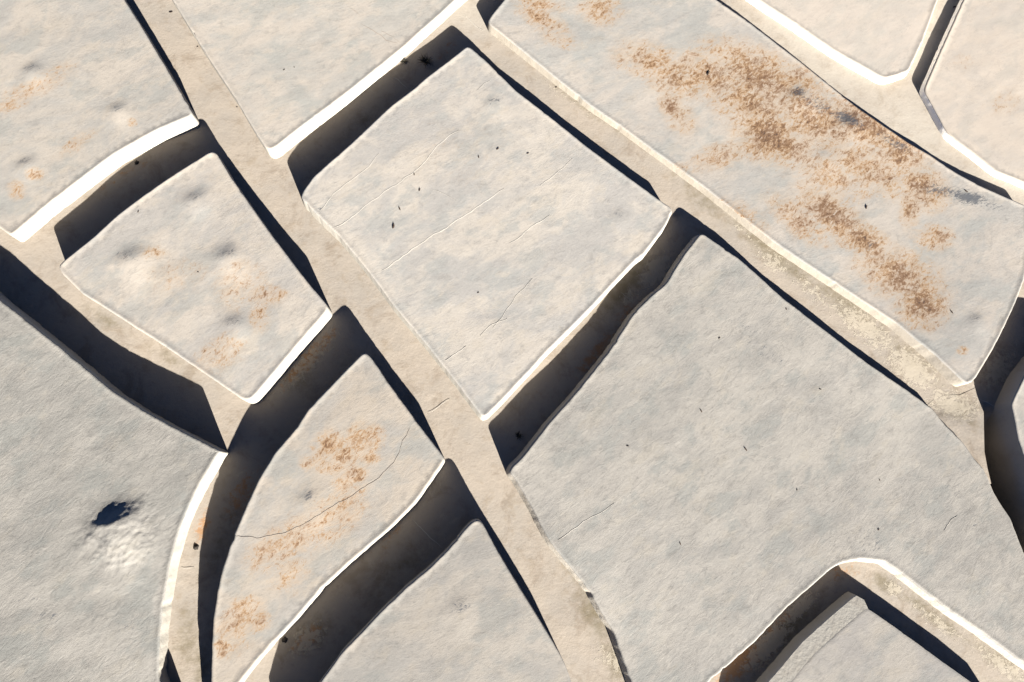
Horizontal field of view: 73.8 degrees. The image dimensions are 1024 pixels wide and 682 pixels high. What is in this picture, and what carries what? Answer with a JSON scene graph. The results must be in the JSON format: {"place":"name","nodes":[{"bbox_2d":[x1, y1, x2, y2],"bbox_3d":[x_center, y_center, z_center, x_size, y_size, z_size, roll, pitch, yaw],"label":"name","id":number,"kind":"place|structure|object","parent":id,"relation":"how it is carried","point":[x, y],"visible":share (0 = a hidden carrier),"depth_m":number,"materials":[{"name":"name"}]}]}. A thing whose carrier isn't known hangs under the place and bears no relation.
{"place":"outdoors","nodes":[
{"label":"outdoors","id":0,"kind":"place"},
{"bbox_2d":[418,54,432,66],"bbox_3d":[-1.685,-5.516,13.419,0.371,0.092,0.299,21,77,1],"label":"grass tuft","id":1,"kind":"object","parent":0,"point":[424,60],"visible":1,"depth_m":13.44,"materials":[{"name":"green plant"}]},
{"bbox_2d":[0,0,1023,681],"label":"ground","id":2,"kind":"structure","parent":0,"point":[470,482],"depth_m":12.07,"materials":[{"name":"beige concrete"}]},
{"bbox_2d":[0,0,199,241],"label":"cracked ground plate","id":3,"kind":"structure","parent":2,"relation":"on","point":[91,94],"depth_m":12.41,"materials":[{"name":"beige stone"}]},
{"bbox_2d":[0,292,228,681],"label":"cracked ground plate","id":4,"kind":"structure","parent":2,"relation":"on","point":[104,483],"depth_m":10.81,"materials":[{"name":"grey stone"}]},
{"bbox_2d":[60,152,331,403],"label":"stone platform","id":5,"kind":"structure","parent":2,"relation":"on","point":[193,264],"depth_m":11.78,"materials":[{"name":"beige stone"}]},
{"bbox_2d":[172,0,466,158],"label":"stone platform","id":6,"kind":"structure","parent":2,"relation":"on","point":[338,55],"depth_m":12.98,"materials":[{"name":"beige stone"}]},
{"bbox_2d":[211,353,444,681],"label":"cracked ground plate","id":7,"kind":"structure","parent":2,"relation":"on","point":[352,469],"depth_m":11.09,"materials":[{"name":"beige stone"}]},
{"bbox_2d":[320,518,570,681],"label":"stone platform","id":8,"kind":"structure","parent":2,"relation":"on","point":[459,608],"depth_m":10.82,"materials":[{"name":"stone"}]},
{"bbox_2d":[302,47,671,419],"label":"cracked ground plate","id":9,"kind":"structure","parent":2,"relation":"on","point":[543,246],"depth_m":12.48,"materials":[{"name":"grey stone"}]},
{"bbox_2d":[487,0,1023,386],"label":"cracked ground plate","id":10,"kind":"structure","parent":2,"relation":"on","point":[765,139],"depth_m":13.40,"materials":[{"name":"stone"}]},
{"bbox_2d":[506,234,1023,681],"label":"stone platform","id":11,"kind":"structure","parent":2,"relation":"on","point":[631,467],"depth_m":11.88,"materials":[{"name":"grey stone"}]},
{"bbox_2d":[746,0,937,83],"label":"cracked ground plate","id":12,"kind":"structure","parent":2,"relation":"on","point":[878,41],"depth_m":14.18,"materials":[{"name":"beige stone"}]},
{"bbox_2d":[756,592,969,681],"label":"cracked ground plate","id":13,"kind":"structure","parent":2,"relation":"on","point":[848,637],"depth_m":11.34,"materials":[{"name":"stone"}]},
{"bbox_2d":[919,0,1023,188],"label":"cracked ground plate","id":14,"kind":"structure","parent":2,"relation":"on","point":[971,92],"depth_m":14.13,"materials":[{"name":"beige stone"}]},
{"bbox_2d":[984,357,1023,552],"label":"stone platform","id":15,"kind":"structure","parent":2,"relation":"on","point":[1004,438],"depth_m":12.56,"materials":[{"name":"stone"}]},
{"bbox_2d":[928,388,990,483],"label":"crack floor","id":16,"kind":"structure","parent":0,"point":[961,416],"depth_m":12.61,"materials":[{"name":"beige concrete"}]}
]}

